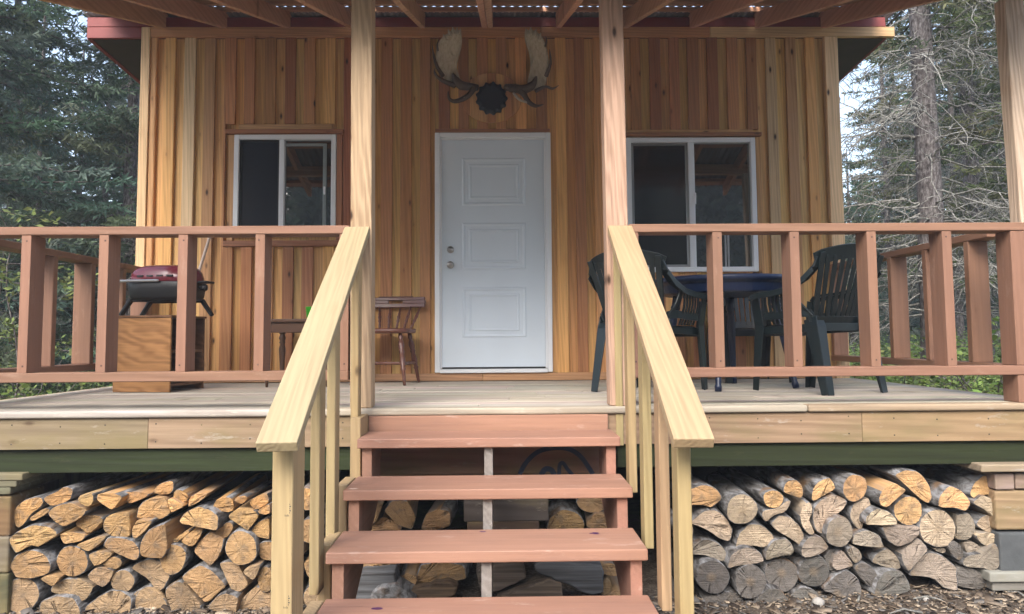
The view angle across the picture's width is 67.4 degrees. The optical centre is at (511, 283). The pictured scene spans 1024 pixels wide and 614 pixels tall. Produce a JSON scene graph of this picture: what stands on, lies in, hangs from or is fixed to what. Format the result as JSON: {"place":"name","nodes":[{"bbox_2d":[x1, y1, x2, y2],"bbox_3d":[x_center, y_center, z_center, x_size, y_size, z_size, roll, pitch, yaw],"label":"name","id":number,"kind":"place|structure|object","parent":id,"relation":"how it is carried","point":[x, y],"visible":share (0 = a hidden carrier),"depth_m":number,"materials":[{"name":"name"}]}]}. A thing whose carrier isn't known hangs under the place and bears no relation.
{"place":"outdoors","nodes":[
{"label":"outdoors","id":0,"kind":"place"},
{"bbox_2d":[0,485,43,535],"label":"timber block","id":1,"kind":"structure","parent":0,"point":[10,503],"depth_m":3.95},
{"bbox_2d":[0,0,990,221],"label":"sky","id":2,"kind":"structure","parent":0,"point":[854,103],"materials":[{"name":"white"}]},
{"bbox_2d":[0,329,1023,613],"bbox_3d":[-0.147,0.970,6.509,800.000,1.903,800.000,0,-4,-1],"label":"ground","id":3,"kind":"structure","parent":0,"point":[468,585],"depth_m":4.30,"materials":[{"name":"soil"}]},
{"bbox_2d":[0,0,95,359],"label":"spruce tree","id":4,"kind":"object","parent":3,"relation":"on","point":[38,205],"visible":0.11,"depth_m":13.05,"materials":[{"name":"green plant"}]},
{"bbox_2d":[0,198,97,397],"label":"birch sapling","id":5,"kind":"object","parent":3,"relation":"on","point":[11,280],"visible":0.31,"depth_m":7.77,"materials":[{"name":"green plant"}]},
{"bbox_2d":[2,50,123,365],"bbox_3d":[-7.536,-0.929,13.460,2.919,6.748,2.701,-2,-4,26],"label":"spruce tree","id":6,"kind":"object","parent":3,"relation":"on","point":[88,225],"visible":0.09,"depth_m":13.46,"materials":[{"name":"green plant"}]},
{"bbox_2d":[0,0,138,396],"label":"spruce tree","id":7,"kind":"object","parent":3,"relation":"on","point":[12,128],"visible":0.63,"depth_m":10.48,"materials":[{"name":"green plant"}]},
{"bbox_2d":[0,7,139,391],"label":"spruce tree","id":8,"kind":"object","parent":3,"relation":"on","point":[120,121],"visible":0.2,"depth_m":11.17,"materials":[{"name":"green plant"}]},
{"bbox_2d":[39,582,112,613],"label":"firewood log","id":9,"kind":"object","parent":3,"relation":"on","point":[64,603],"visible":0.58,"depth_m":3.91,"materials":[{"name":"brown wood"}]},
{"bbox_2d":[51,562,103,600],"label":"firewood log","id":10,"kind":"object","parent":9,"relation":"on","point":[83,586],"visible":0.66,"depth_m":3.96,"materials":[{"name":"brown wood"}]},
{"bbox_2d":[56,530,104,576],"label":"firewood log","id":11,"kind":"object","parent":10,"relation":"on","point":[73,560],"visible":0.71,"depth_m":3.97,"materials":[{"name":"brown wood"}]},
{"bbox_2d":[85,578,149,612],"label":"firewood log","id":12,"kind":"object","parent":3,"relation":"on","point":[120,601],"visible":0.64,"depth_m":3.94,"materials":[{"name":"brown wood"}]},
{"bbox_2d":[88,560,132,586],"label":"firewood log","id":13,"kind":"object","parent":12,"relation":"on","point":[101,575],"visible":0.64,"depth_m":3.94,"materials":[{"name":"brown wood"}]},
{"bbox_2d":[89,546,116,565],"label":"firewood log","id":14,"kind":"object","parent":13,"relation":"on","point":[100,555],"visible":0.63,"depth_m":3.95,"materials":[{"name":"brown wood"}]},
{"bbox_2d":[77,532,110,550],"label":"firewood log","id":15,"kind":"object","parent":14,"relation":"on","point":[93,542],"visible":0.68,"depth_m":3.96,"materials":[{"name":"brown wood"}]},
{"bbox_2d":[76,494,157,532],"bbox_3d":[-2.192,1.276,4.335,0.151,0.105,0.718,0,-4,-1],"label":"firewood log","id":16,"kind":"object","parent":15,"relation":"on","point":[91,522],"visible":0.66,"depth_m":3.99,"materials":[{"name":"brown wood"}]},
{"bbox_2d":[48,498,105,525],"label":"firewood log","id":17,"kind":"object","parent":16,"relation":"on","point":[69,512],"visible":0.55,"depth_m":3.93,"materials":[{"name":"brown wood"}]},
{"bbox_2d":[44,472,143,505],"bbox_3d":[-2.345,1.132,4.357,0.150,0.110,0.783,0,-4,0],"label":"firewood log","id":18,"kind":"object","parent":17,"relation":"on","point":[67,493],"visible":0.81,"depth_m":4.11,"materials":[{"name":"brown wood"}]},
{"bbox_2d":[135,583,168,609],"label":"firewood log","id":19,"kind":"object","parent":3,"relation":"on","point":[142,600],"visible":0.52,"depth_m":3.97,"materials":[{"name":"brown wood"}]},
{"bbox_2d":[132,556,201,589],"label":"firewood log","id":20,"kind":"object","parent":19,"relation":"on","point":[151,570],"visible":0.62,"depth_m":3.96,"materials":[{"name":"brown wood"}]},
{"bbox_2d":[160,539,200,574],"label":"firewood log","id":21,"kind":"object","parent":20,"relation":"on","point":[178,557],"visible":0.67,"depth_m":3.96,"materials":[{"name":"brown wood"}]},
{"bbox_2d":[140,503,201,557],"bbox_3d":[-1.825,1.327,4.144,0.136,0.184,0.466,0,-4,1],"label":"firewood log","id":22,"kind":"object","parent":21,"relation":"on","point":[157,541],"visible":0.77,"depth_m":3.92,"materials":[{"name":"brown wood"}]},
{"bbox_2d":[208,579,257,612],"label":"firewood log","id":23,"kind":"object","parent":3,"relation":"on","point":[228,598],"visible":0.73,"depth_m":3.91,"materials":[{"name":"brown wood"}]},
{"bbox_2d":[182,551,228,601],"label":"firewood log","id":24,"kind":"object","parent":23,"relation":"on","point":[204,581],"visible":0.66,"depth_m":3.96,"materials":[{"name":"brown wood"}]},
{"bbox_2d":[220,553,259,591],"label":"firewood log","id":25,"kind":"object","parent":23,"relation":"on","point":[238,579],"visible":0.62,"depth_m":3.98,"materials":[{"name":"brown wood"}]},
{"bbox_2d":[225,515,266,564],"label":"firewood log","id":26,"kind":"object","parent":25,"relation":"on","point":[242,546],"visible":0.76,"depth_m":3.94,"materials":[{"name":"brown wood"}]},
{"bbox_2d":[215,520,239,536],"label":"firewood log","id":27,"kind":"object","parent":26,"relation":"on","point":[228,528],"visible":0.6,"depth_m":4.01,"materials":[{"name":"brown wood"}]},
{"bbox_2d":[180,491,248,529],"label":"firewood log","id":28,"kind":"object","parent":27,"relation":"on","point":[208,515],"visible":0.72,"depth_m":3.94,"materials":[{"name":"brown wood"}]},
{"bbox_2d":[256,226,713,613],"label":"staircase","id":29,"kind":"structure","parent":3,"relation":"on","point":[346,548],"depth_m":3.14,"materials":[{"name":"brown wood"}]},
{"bbox_2d":[82,11,894,503],"bbox_3d":[-0.207,-0.019,9.799,7.063,4.242,6.575,0,-4,-1],"label":"cabin","id":30,"kind":"object","parent":3,"relation":"on","point":[488,241],"visible":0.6,"depth_m":6.63,"materials":[{"name":"brown wood"}]},
{"bbox_2d":[0,239,148,371],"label":"porch railing","id":31,"kind":"object","parent":30,"relation":"attached to","point":[83,312],"visible":0.44,"depth_m":5.51,"materials":[{"name":"paint"}]},
{"bbox_2d":[233,134,336,225],"bbox_3d":[-1.948,-0.839,6.621,0.873,0.886,0.094,0,-4,-1],"label":"window","id":32,"kind":"structure","parent":30,"relation":"in","point":[279,179],"depth_m":6.61,"materials":[{"name":"glass"}]},
{"bbox_2d":[442,140,545,368],"bbox_3d":[-0.160,-0.262,6.580,0.880,1.972,0.105,0,-4,-1],"label":"door","id":33,"kind":"structure","parent":30,"relation":"in","point":[493,247],"depth_m":6.59,"materials":[{"name":"white paint"}]},
{"bbox_2d":[432,27,558,122],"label":"moose antlers","id":34,"kind":"object","parent":30,"relation":"attached to","point":[491,99],"visible":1,"depth_m":6.57},
{"bbox_2d":[626,137,758,271],"bbox_3d":[1.553,-0.682,6.663,1.123,1.170,0.100,0,-4,-1],"label":"window","id":35,"kind":"structure","parent":30,"relation":"in","point":[671,180],"depth_m":6.66,"materials":[{"name":"glass"}]},
{"bbox_2d":[829,234,1001,364],"bbox_3d":[2.788,0.170,5.479,0.125,0.816,2.153,0,-4,-1],"label":"porch railing","id":36,"kind":"object","parent":30,"relation":"attached to","point":[978,306],"visible":0.56,"depth_m":5.06,"materials":[{"name":"paint"}]},
{"bbox_2d":[0,378,1023,492],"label":"porch deck","id":37,"kind":"structure","parent":3,"relation":"on","point":[76,436],"depth_m":4.04,"materials":[{"name":"brown wood"}]},
{"bbox_2d":[113,315,206,391],"bbox_3d":[-2.555,0.504,5.584,0.444,0.535,0.462,-1,-4,8],"label":"oak cabinet","id":38,"kind":"object","parent":37,"relation":"on","point":[146,342],"visible":0.8,"depth_m":5.37,"materials":[{"name":"wood"}]},
{"bbox_2d":[119,265,214,315],"bbox_3d":[-2.497,0.052,5.590,0.635,0.371,0.370,-1,-4,8],"label":"gas grill","id":39,"kind":"object","parent":38,"relation":"on","point":[150,285],"visible":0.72,"depth_m":5.46,"materials":[{"name":"red metal"}]},
{"bbox_2d":[349,296,425,385],"bbox_3d":[-1.010,0.450,6.229,0.530,0.720,0.550,-1,-4,7],"label":"wooden chair","id":40,"kind":"object","parent":37,"relation":"on","point":[409,302],"visible":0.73,"depth_m":6.35,"materials":[{"name":"brown wood"}]},
{"bbox_2d":[40,0,1023,407],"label":"porch roof","id":41,"kind":"structure","parent":37,"relation":"on","point":[358,16],"depth_m":4.34,"materials":[{"name":"brown wood"}]},
{"bbox_2d":[0,225,349,382],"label":"porch railing","id":42,"kind":"object","parent":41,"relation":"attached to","point":[30,326],"visible":0.86,"depth_m":4.05,"materials":[{"name":"paint"}]},
{"bbox_2d":[587,250,707,391],"bbox_3d":[0.910,0.257,5.185,0.666,0.935,0.679,-4,-5,41],"label":"plastic chair","id":43,"kind":"object","parent":37,"relation":"on","point":[654,260],"visible":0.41,"depth_m":5.11,"materials":[{"name":"plastic"}]},
{"bbox_2d":[655,273,798,391],"bbox_3d":[1.536,0.355,5.527,1.024,0.779,1.024,0,-4,-1],"label":"patio table","id":44,"kind":"object","parent":37,"relation":"on","point":[741,285],"visible":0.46,"depth_m":5.18,"materials":[{"name":"blue plastic"}]},
{"bbox_2d":[706,272,791,382],"bbox_3d":[1.913,0.328,6.295,0.666,0.935,0.679,0,-4,-1],"label":"plastic chair","id":45,"kind":"object","parent":37,"relation":"on","point":[743,327],"visible":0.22,"depth_m":6.47,"materials":[{"name":"plastic"}]},
{"bbox_2d":[748,243,887,395],"bbox_3d":[2.005,0.237,5.017,0.666,0.935,0.679,2,-4,-26],"label":"plastic chair","id":46,"kind":"object","parent":37,"relation":"on","point":[819,324],"visible":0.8,"depth_m":4.80,"materials":[{"name":"plastic"}]},
{"bbox_2d":[628,222,1023,402],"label":"porch railing","id":47,"kind":"object","parent":37,"relation":"on","point":[1009,238],"visible":0.88,"depth_m":4.11,"materials":[{"name":"paint"}]},
{"bbox_2d":[2,583,1023,613],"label":"wood chips","id":48,"kind":"object","parent":3,"relation":"on","point":[987,601],"visible":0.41,"depth_m":3.89,"materials":[{"name":"wood"}]},
{"bbox_2d":[497,575,562,596],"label":"split log","id":49,"kind":"object","parent":48,"relation":"on","point":[538,585],"visible":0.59,"depth_m":3.92,"materials":[{"name":"brown wood"}]},
{"bbox_2d":[476,562,525,594],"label":"split log","id":50,"kind":"object","parent":49,"relation":"on","point":[506,574],"visible":0.59,"depth_m":3.95,"materials":[{"name":"brown wood"}]},
{"bbox_2d":[467,521,538,529],"bbox_3d":[-0.046,1.288,4.026,0.376,0.087,0.040,0,-4,-1],"label":"weathered board","id":51,"kind":"object","parent":50,"relation":"on","point":[478,525],"visible":0.52,"depth_m":4.01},
{"bbox_2d":[464,499,548,521],"bbox_3d":[-0.031,1.188,4.043,0.444,0.116,0.040,0,-4,-1],"label":"weathered board","id":52,"kind":"object","parent":51,"relation":"on","point":[520,509],"visible":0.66,"depth_m":4.02,"materials":[{"name":"wood"}]},
{"bbox_2d":[534,561,603,594],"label":"split log","id":53,"kind":"object","parent":49,"relation":"on","point":[585,577],"visible":0.69,"depth_m":3.94,"materials":[{"name":"grey wood"}]},
{"bbox_2d":[545,498,584,528],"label":"firewood log","id":54,"kind":"object","parent":53,"relation":"on","point":[564,513],"visible":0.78,"depth_m":4.13,"materials":[{"name":"brown wood"}]},
{"bbox_2d":[820,568,860,596],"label":"firewood log","id":55,"kind":"object","parent":48,"relation":"on","point":[843,582],"visible":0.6,"depth_m":3.99,"materials":[{"name":"grey wood"}]},
{"bbox_2d":[828,543,852,569],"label":"firewood log","id":56,"kind":"object","parent":55,"relation":"on","point":[839,559],"visible":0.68,"depth_m":4.00,"materials":[{"name":"brown wood"}]},
{"bbox_2d":[813,514,852,546],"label":"firewood log","id":57,"kind":"object","parent":56,"relation":"on","point":[837,531],"visible":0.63,"depth_m":3.98,"materials":[{"name":"brown wood"}]},
{"bbox_2d":[765,480,846,533],"bbox_3d":[1.663,1.237,4.407,0.192,0.207,0.774,0,-4,-1],"label":"firewood log","id":58,"kind":"object","parent":57,"relation":"on","point":[825,506],"visible":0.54,"depth_m":4.03,"materials":[{"name":"brown wood"}]},
{"bbox_2d":[759,466,834,500],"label":"firewood log","id":59,"kind":"object","parent":58,"relation":"on","point":[815,485],"visible":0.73,"depth_m":4.11,"materials":[{"name":"brown wood"}]},
{"bbox_2d":[986,580,1023,590],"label":"lumber plank","id":60,"kind":"object","parent":48,"relation":"on","point":[1002,586],"visible":0.28,"depth_m":3.97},
{"bbox_2d":[973,568,1023,581],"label":"lumber plank","id":61,"kind":"object","parent":60,"relation":"on","point":[996,575],"visible":0.32,"depth_m":3.95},
{"bbox_2d":[990,529,1023,570],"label":"concrete block","id":62,"kind":"structure","parent":61,"relation":"on","point":[1009,544],"depth_m":3.99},
{"bbox_2d":[968,488,1023,529],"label":"timber block","id":63,"kind":"structure","parent":62,"relation":"on","point":[1008,508],"depth_m":4.02,"materials":[{"name":"wood"}]},
{"bbox_2d":[694,581,742,603],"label":"firewood log","id":64,"kind":"object","parent":3,"relation":"on","point":[729,593],"visible":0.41,"depth_m":4.00,"materials":[{"name":"grey wood"}]},
{"bbox_2d":[693,554,729,593],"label":"firewood log","id":65,"kind":"object","parent":64,"relation":"on","point":[711,575],"visible":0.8,"depth_m":3.98,"materials":[{"name":"grey wood"}]},
{"bbox_2d":[671,524,725,561],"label":"firewood log","id":66,"kind":"object","parent":65,"relation":"on","point":[705,542],"visible":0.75,"depth_m":4.04,"materials":[{"name":"brown wood"}]},
{"bbox_2d":[670,493,732,540],"bbox_3d":[1.065,1.288,4.367,0.239,0.181,0.689,-1,-4,3],"label":"firewood log","id":67,"kind":"object","parent":66,"relation":"on","point":[714,521],"visible":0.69,"depth_m":4.04,"materials":[{"name":"brown wood"}]},
{"bbox_2d":[703,472,757,523],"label":"firewood log","id":68,"kind":"object","parent":67,"relation":"on","point":[735,504],"visible":0.88,"depth_m":4.00,"materials":[{"name":"brown wood"}]},
{"bbox_2d":[720,561,766,598],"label":"firewood log","id":69,"kind":"object","parent":3,"relation":"on","point":[748,581],"visible":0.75,"depth_m":3.96,"materials":[{"name":"grey wood"}]},
{"bbox_2d":[783,580,817,597],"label":"firewood log","id":70,"kind":"object","parent":3,"relation":"on","point":[799,589],"visible":0.35,"depth_m":4.00,"materials":[{"name":"grey wood"}]},
{"bbox_2d":[785,551,828,586],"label":"firewood log","id":71,"kind":"object","parent":70,"relation":"on","point":[812,571],"visible":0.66,"depth_m":4.00,"materials":[{"name":"grey wood"}]},
{"bbox_2d":[768,523,827,557],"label":"firewood log","id":72,"kind":"object","parent":71,"relation":"on","point":[811,545],"visible":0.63,"depth_m":3.99,"materials":[{"name":"brown wood"}]},
{"bbox_2d":[767,512,803,543],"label":"firewood log","id":73,"kind":"object","parent":72,"relation":"on","point":[784,523],"visible":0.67,"depth_m":4.01,"materials":[{"name":"brown wood"}]},
{"bbox_2d":[754,477,790,520],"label":"firewood log","id":74,"kind":"object","parent":73,"relation":"on","point":[765,513],"visible":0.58,"depth_m":4.00,"materials":[{"name":"brown wood"}]},
{"bbox_2d":[717,466,783,507],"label":"firewood log","id":75,"kind":"object","parent":74,"relation":"on","point":[762,493],"visible":0.88,"depth_m":4.17,"materials":[{"name":"brown wood"}]},
{"bbox_2d":[842,149,889,354],"bbox_3d":[7.260,-0.304,16.210,2.166,5.171,2.004,-1,-4,9],"label":"spruce tree","id":76,"kind":"object","parent":3,"relation":"on","point":[847,196],"visible":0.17,"depth_m":16.16,"materials":[{"name":"green plant"}]},
{"bbox_2d":[859,554,909,595],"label":"firewood log","id":77,"kind":"object","parent":3,"relation":"on","point":[889,581],"visible":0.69,"depth_m":3.97,"materials":[{"name":"brown wood"}]},
{"bbox_2d":[849,560,876,586],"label":"firewood log","id":78,"kind":"object","parent":77,"relation":"on","point":[863,572],"visible":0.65,"depth_m":4.00,"materials":[{"name":"grey wood"}]},
{"bbox_2d":[838,543,861,562],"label":"firewood log","id":79,"kind":"object","parent":78,"relation":"on","point":[853,553],"visible":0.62,"depth_m":3.99,"materials":[{"name":"brown wood"}]},
{"bbox_2d":[849,524,883,547],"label":"firewood log","id":80,"kind":"object","parent":79,"relation":"on","point":[863,537],"visible":0.56,"depth_m":4.00,"materials":[{"name":"brown wood"}]},
{"bbox_2d":[838,496,869,528],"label":"firewood log","id":81,"kind":"object","parent":80,"relation":"on","point":[850,511],"visible":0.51,"depth_m":4.06,"materials":[{"name":"brown wood"}]},
{"bbox_2d":[799,465,866,501],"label":"firewood log","id":82,"kind":"object","parent":81,"relation":"on","point":[850,486],"visible":0.69,"depth_m":4.05,"materials":[{"name":"brown wood"}]},
{"bbox_2d":[841,22,964,349],"bbox_3d":[8.876,-2.897,18.061,3.222,9.166,3.026,0,-4,-10],"label":"spruce tree","id":83,"kind":"object","parent":3,"relation":"on","point":[900,144],"visible":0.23,"depth_m":17.85,"materials":[{"name":"green plant"}]},
{"bbox_2d":[839,0,1009,388],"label":"spruce tree","id":84,"kind":"object","parent":3,"relation":"on","point":[920,41],"visible":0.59,"depth_m":9.65,"materials":[{"name":"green plant"}]},
{"bbox_2d":[849,326,1002,393],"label":"undergrowth","id":85,"kind":"object","parent":3,"relation":"on","point":[984,386],"visible":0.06,"depth_m":9.55,"materials":[{"name":"green plant"}]},
{"bbox_2d":[901,546,957,590],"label":"firewood log","id":86,"kind":"object","parent":3,"relation":"on","point":[937,567],"visible":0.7,"depth_m":4.02,"materials":[{"name":"brown wood"}]},
{"bbox_2d":[869,530,926,570],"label":"firewood log","id":87,"kind":"object","parent":86,"relation":"on","point":[911,554],"visible":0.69,"depth_m":4.02,"materials":[{"name":"brown wood"}]},
{"bbox_2d":[863,522,919,545],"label":"firewood log","id":88,"kind":"object","parent":87,"relation":"on","point":[898,534],"visible":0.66,"depth_m":4.00,"materials":[{"name":"brown wood"}]},
{"bbox_2d":[859,504,896,524],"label":"firewood log","id":89,"kind":"object","parent":88,"relation":"on","point":[872,515],"visible":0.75,"depth_m":3.99,"materials":[{"name":"brown wood"}]},
{"bbox_2d":[829,465,905,506],"bbox_3d":[1.978,1.127,4.367,0.154,0.125,0.752,0,-4,-1],"label":"firewood log","id":90,"kind":"object","parent":89,"relation":"on","point":[882,492],"visible":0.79,"depth_m":4.05,"materials":[{"name":"brown wood"}]},
{"bbox_2d":[870,494,921,524],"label":"firewood log","id":91,"kind":"object","parent":88,"relation":"on","point":[904,509],"visible":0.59,"depth_m":4.04,"materials":[{"name":"brown wood"}]},
{"bbox_2d":[848,465,931,502],"bbox_3d":[2.086,1.088,4.378,0.207,0.186,0.700,0,-4,-4],"label":"firewood log","id":92,"kind":"object","parent":91,"relation":"on","point":[913,483],"visible":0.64,"depth_m":4.04,"materials":[{"name":"brown wood"}]},
{"bbox_2d":[916,537,944,552],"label":"firewood log","id":93,"kind":"object","parent":86,"relation":"on","point":[940,549],"visible":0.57,"depth_m":4.04,"materials":[{"name":"brown wood"}]},
{"bbox_2d":[914,500,954,546],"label":"firewood log","id":94,"kind":"object","parent":93,"relation":"on","point":[935,525],"visible":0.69,"depth_m":4.03,"materials":[{"name":"brown wood"}]},
{"bbox_2d":[862,0,1009,360],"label":"spruce tree","id":95,"kind":"object","parent":3,"relation":"on","point":[971,178],"visible":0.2,"depth_m":12.86,"materials":[{"name":"green plant"}]},
{"bbox_2d":[876,0,1009,353],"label":"spruce tree","id":96,"kind":"object","parent":3,"relation":"on","point":[959,320],"visible":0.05,"depth_m":15.84,"materials":[{"name":"green plant"}]},
{"bbox_2d":[904,0,1023,297],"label":"spruce tree","id":97,"kind":"object","parent":3,"relation":"on","point":[991,183],"visible":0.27,"depth_m":11.32,"materials":[{"name":"green plant"}]},
{"bbox_2d":[948,559,985,588],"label":"firewood log","id":98,"kind":"object","parent":3,"relation":"on","point":[970,577],"visible":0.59,"depth_m":4.02,"materials":[{"name":"grey wood"}]},
{"bbox_2d":[935,539,998,569],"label":"firewood log","id":99,"kind":"object","parent":98,"relation":"on","point":[985,557],"visible":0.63,"depth_m":4.00,"materials":[{"name":"brown wood"}]},
{"bbox_2d":[969,528,994,545],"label":"firewood log","id":100,"kind":"object","parent":99,"relation":"on","point":[982,537],"visible":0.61,"depth_m":4.04,"materials":[{"name":"brown wood"}]},
{"bbox_2d":[962,509,996,531],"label":"firewood log","id":101,"kind":"object","parent":100,"relation":"on","point":[981,521],"visible":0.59,"depth_m":4.07,"materials":[{"name":"brown wood"}]},
{"bbox_2d":[967,494,992,515],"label":"firewood log","id":102,"kind":"object","parent":101,"relation":"on","point":[981,503],"visible":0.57,"depth_m":4.05,"materials":[{"name":"brown wood"}]},
{"bbox_2d":[903,464,990,497],"bbox_3d":[2.514,1.107,4.433,0.184,0.126,0.727,0,-4,-1],"label":"firewood log","id":103,"kind":"object","parent":102,"relation":"on","point":[971,484],"visible":0.7,"depth_m":4.25,"materials":[{"name":"brown wood"}]},
{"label":"firewood log","id":104,"kind":"object","parent":3,"relation":"on","visible":0},
{"bbox_2d":[10,573,55,612],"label":"firewood log","id":105,"kind":"object","parent":104,"relation":"on","point":[32,593],"visible":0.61,"depth_m":3.94,"materials":[{"name":"brown wood"}]},
{"bbox_2d":[11,536,74,578],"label":"firewood log","id":106,"kind":"object","parent":105,"relation":"on","point":[35,562],"visible":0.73,"depth_m":3.93,"materials":[{"name":"brown wood"}]},
{"bbox_2d":[10,516,76,552],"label":"firewood log","id":107,"kind":"object","parent":106,"relation":"on","point":[43,531],"visible":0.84,"depth_m":3.93,"materials":[{"name":"brown wood"}]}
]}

